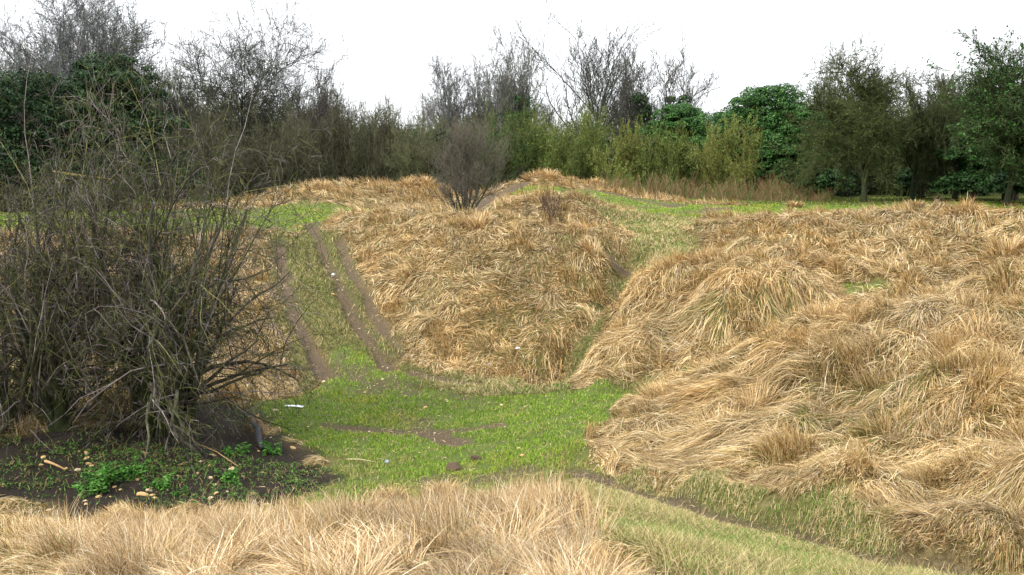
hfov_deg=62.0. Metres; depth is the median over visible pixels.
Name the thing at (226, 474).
leafy plant
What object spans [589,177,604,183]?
grass tuft
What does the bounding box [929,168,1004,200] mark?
evergreen shrub
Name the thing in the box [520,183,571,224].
dead shrub
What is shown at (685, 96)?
ash tree
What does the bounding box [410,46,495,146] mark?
bare tree
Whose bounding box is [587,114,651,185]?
shrub
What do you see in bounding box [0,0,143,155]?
bare tree
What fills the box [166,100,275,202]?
shrub
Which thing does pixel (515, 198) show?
knoll grass
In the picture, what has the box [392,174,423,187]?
grass tuft
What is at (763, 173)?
evergreen shrub
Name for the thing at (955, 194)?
hawthorn
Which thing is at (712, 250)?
grass tuft
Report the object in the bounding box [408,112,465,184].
shrub
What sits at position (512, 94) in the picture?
bare tree
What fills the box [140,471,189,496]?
leafy plant
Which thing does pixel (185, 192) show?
shrub
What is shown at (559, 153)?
shrub
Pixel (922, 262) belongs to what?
ridge grass
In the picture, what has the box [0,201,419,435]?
slope grass
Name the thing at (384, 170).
shrub
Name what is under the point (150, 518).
grass tuft
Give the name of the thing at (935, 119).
hawthorn
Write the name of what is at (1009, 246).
grass tuft
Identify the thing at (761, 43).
sky
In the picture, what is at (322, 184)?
grass tuft
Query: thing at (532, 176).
grass tuft
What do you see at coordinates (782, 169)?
shrub
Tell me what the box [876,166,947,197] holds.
evergreen shrub
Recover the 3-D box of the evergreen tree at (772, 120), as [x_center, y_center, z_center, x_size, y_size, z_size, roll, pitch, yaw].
[17.193,-9.668,57.748,10.464,8.209,7.920,0,7,0]
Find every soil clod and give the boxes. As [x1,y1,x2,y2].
[446,462,461,471]
[470,455,481,460]
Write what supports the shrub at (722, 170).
on the ground at (380, 324)
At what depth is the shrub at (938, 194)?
57.88 m
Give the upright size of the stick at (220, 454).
0.031 m
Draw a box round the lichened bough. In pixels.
[53,171,112,180]
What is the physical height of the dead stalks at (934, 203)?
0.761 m
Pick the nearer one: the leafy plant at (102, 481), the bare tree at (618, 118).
the leafy plant at (102, 481)
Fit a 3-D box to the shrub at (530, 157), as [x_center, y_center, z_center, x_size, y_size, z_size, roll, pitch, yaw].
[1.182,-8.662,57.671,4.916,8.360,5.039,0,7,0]
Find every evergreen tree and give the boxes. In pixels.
[0,68,205,210]
[32,51,206,205]
[634,102,707,191]
[687,82,844,176]
[928,122,1018,199]
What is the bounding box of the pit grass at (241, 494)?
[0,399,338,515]
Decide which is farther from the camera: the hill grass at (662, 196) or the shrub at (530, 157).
the shrub at (530, 157)
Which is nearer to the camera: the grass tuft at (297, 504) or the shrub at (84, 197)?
the grass tuft at (297, 504)
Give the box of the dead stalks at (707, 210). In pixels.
[699,199,720,220]
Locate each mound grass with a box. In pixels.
[0,175,529,211]
[225,209,634,410]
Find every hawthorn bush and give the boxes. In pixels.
[0,1,251,460]
[0,16,364,483]
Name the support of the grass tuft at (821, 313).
on the ground at (380, 324)
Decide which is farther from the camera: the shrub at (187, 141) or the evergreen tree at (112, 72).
the shrub at (187, 141)
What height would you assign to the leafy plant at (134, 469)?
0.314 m
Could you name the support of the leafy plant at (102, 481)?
on the ground at (380, 324)
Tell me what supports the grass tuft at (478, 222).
on the ground at (380, 324)
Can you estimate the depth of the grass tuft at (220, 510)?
9.73 m
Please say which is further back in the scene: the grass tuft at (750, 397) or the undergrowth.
the undergrowth
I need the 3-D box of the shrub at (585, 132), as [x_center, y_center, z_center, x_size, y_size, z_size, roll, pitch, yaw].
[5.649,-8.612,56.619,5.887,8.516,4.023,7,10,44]
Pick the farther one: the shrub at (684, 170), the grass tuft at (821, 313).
the shrub at (684, 170)
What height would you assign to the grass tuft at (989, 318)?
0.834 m
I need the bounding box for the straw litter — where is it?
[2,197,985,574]
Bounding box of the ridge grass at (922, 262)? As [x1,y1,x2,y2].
[616,199,1023,290]
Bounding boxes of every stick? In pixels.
[44,460,66,469]
[202,445,237,465]
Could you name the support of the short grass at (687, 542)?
on the ground at (380, 324)
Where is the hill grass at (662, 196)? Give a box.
[472,169,754,205]
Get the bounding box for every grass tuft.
[130,510,177,524]
[196,499,248,519]
[274,498,316,515]
[306,178,330,189]
[370,481,415,500]
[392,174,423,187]
[412,173,437,187]
[415,477,465,495]
[457,209,493,229]
[520,169,548,180]
[537,168,560,178]
[574,233,613,271]
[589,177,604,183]
[685,243,726,264]
[723,377,782,415]
[784,200,806,207]
[790,295,857,320]
[903,199,929,207]
[930,193,995,222]
[933,303,1021,347]
[980,231,1023,258]
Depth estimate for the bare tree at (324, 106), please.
64.08 m
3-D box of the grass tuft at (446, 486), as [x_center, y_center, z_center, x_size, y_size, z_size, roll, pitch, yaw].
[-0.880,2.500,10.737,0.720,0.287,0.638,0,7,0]
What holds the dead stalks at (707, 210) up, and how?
on the ground at (380, 324)
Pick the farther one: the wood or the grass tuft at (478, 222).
the wood
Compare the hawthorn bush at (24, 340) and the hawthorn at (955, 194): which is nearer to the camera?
the hawthorn bush at (24, 340)
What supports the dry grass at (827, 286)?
on the ground at (380, 324)
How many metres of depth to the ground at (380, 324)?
15.56 m
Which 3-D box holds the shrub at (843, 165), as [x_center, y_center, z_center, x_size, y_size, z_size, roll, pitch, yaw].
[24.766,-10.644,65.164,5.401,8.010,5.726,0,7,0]
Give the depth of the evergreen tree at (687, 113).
63.92 m
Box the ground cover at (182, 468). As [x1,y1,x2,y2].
[0,397,343,509]
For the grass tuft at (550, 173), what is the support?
on the ground at (380, 324)
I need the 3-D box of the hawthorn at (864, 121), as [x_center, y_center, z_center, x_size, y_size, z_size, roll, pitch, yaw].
[18.174,-9.108,45.919,8.057,9.493,7.037,0,7,0]
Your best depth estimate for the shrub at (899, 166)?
59.74 m
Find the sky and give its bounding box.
[0,0,1023,174]
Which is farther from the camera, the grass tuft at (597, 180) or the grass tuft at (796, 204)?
the grass tuft at (597, 180)
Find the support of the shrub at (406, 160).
on the ground at (380, 324)
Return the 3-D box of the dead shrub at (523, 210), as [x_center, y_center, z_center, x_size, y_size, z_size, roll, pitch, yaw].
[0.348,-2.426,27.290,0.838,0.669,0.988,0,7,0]
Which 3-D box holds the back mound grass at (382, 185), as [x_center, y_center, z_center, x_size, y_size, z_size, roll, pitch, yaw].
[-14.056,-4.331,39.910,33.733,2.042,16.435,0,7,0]
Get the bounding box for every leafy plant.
[72,461,115,498]
[98,451,150,481]
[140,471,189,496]
[214,467,241,487]
[220,442,250,456]
[260,440,282,455]
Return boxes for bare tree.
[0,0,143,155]
[0,0,187,201]
[56,0,172,203]
[117,53,202,196]
[144,64,223,198]
[148,0,357,194]
[277,57,352,177]
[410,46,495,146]
[457,54,508,134]
[467,17,572,170]
[581,54,659,166]
[770,38,847,193]
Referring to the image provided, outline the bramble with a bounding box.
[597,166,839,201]
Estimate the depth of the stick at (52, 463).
11.61 m
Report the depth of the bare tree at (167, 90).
58.62 m
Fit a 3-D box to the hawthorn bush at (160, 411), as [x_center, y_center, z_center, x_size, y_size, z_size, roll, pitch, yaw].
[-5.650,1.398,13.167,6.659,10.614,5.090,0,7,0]
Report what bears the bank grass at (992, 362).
on the ground at (380, 324)
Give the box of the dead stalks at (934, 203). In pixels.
[916,194,953,210]
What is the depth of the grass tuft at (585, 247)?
22.07 m
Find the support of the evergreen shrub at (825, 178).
on the ground at (380, 324)
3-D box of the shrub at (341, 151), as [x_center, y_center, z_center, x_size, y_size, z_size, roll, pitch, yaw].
[-11.854,-9.670,57.609,5.990,8.047,5.748,0,7,0]
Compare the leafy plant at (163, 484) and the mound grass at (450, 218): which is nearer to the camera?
the leafy plant at (163, 484)
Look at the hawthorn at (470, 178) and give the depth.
33.70 m
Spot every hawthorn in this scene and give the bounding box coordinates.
[417,99,524,210]
[760,27,929,201]
[890,59,972,199]
[894,46,1019,198]
[917,19,1023,205]
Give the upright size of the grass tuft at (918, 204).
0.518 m
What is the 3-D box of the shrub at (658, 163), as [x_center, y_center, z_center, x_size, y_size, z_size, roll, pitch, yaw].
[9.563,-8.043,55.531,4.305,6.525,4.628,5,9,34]
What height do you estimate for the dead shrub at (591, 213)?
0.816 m
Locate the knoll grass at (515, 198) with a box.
[353,182,636,227]
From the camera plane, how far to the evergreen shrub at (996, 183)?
42.50 m
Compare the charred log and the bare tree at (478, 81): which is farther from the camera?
the bare tree at (478, 81)
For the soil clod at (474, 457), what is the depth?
12.41 m
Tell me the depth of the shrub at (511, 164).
55.53 m
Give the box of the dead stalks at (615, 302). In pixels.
[607,290,619,312]
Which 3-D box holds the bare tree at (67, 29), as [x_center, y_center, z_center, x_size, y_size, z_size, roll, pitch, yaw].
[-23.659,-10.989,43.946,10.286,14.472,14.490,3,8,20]
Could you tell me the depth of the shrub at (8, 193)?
36.19 m
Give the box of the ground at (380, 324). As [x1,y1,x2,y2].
[0,176,1023,574]
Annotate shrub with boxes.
[0,183,48,212]
[57,180,115,211]
[141,131,214,204]
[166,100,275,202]
[221,104,321,196]
[270,85,345,187]
[299,81,375,181]
[348,89,418,182]
[378,102,452,183]
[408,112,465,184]
[468,96,527,189]
[499,98,563,181]
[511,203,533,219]
[512,87,592,177]
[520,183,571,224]
[568,93,627,184]
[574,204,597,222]
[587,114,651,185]
[621,114,689,191]
[670,120,728,196]
[682,107,763,195]
[718,162,787,190]
[765,150,806,192]
[772,162,858,193]
[820,106,868,195]
[863,91,915,196]
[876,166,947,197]
[898,140,974,196]
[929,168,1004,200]
[976,168,1023,193]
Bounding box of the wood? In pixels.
[0,27,1012,194]
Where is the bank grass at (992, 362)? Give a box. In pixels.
[0,254,1023,574]
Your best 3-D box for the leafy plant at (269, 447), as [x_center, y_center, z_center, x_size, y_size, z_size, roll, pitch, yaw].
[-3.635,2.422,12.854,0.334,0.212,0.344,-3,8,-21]
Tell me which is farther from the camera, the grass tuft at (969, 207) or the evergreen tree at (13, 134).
the evergreen tree at (13, 134)
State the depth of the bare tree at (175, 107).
54.88 m
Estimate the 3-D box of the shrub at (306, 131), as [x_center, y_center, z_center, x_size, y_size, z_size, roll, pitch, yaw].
[-13.442,-9.374,56.029,5.105,8.274,4.921,0,7,0]
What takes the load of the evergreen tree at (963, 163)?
on the ground at (380, 324)
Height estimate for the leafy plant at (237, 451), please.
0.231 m
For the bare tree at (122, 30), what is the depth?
48.87 m
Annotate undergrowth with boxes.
[0,121,1023,196]
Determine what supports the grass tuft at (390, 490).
on the ground at (380, 324)
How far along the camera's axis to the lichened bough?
13.08 m
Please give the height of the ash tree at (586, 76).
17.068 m
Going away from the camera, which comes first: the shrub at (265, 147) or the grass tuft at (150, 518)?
the grass tuft at (150, 518)
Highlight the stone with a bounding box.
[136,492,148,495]
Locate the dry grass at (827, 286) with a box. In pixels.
[548,242,957,390]
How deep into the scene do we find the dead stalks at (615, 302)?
19.52 m
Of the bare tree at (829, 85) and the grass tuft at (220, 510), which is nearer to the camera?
the grass tuft at (220, 510)
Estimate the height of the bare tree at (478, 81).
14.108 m
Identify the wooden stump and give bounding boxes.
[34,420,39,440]
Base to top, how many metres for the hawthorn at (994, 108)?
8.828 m
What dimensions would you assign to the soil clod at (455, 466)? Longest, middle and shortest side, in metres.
0.255 x 0.225 x 0.133 m
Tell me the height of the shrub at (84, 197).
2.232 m
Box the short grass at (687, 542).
[267,200,1023,574]
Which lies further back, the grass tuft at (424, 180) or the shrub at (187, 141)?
the shrub at (187, 141)
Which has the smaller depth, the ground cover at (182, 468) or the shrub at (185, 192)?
the ground cover at (182, 468)
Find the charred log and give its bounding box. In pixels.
[250,421,263,448]
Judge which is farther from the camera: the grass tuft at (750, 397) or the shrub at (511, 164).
the shrub at (511, 164)
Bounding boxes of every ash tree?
[508,0,672,138]
[604,21,729,144]
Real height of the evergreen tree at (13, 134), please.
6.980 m

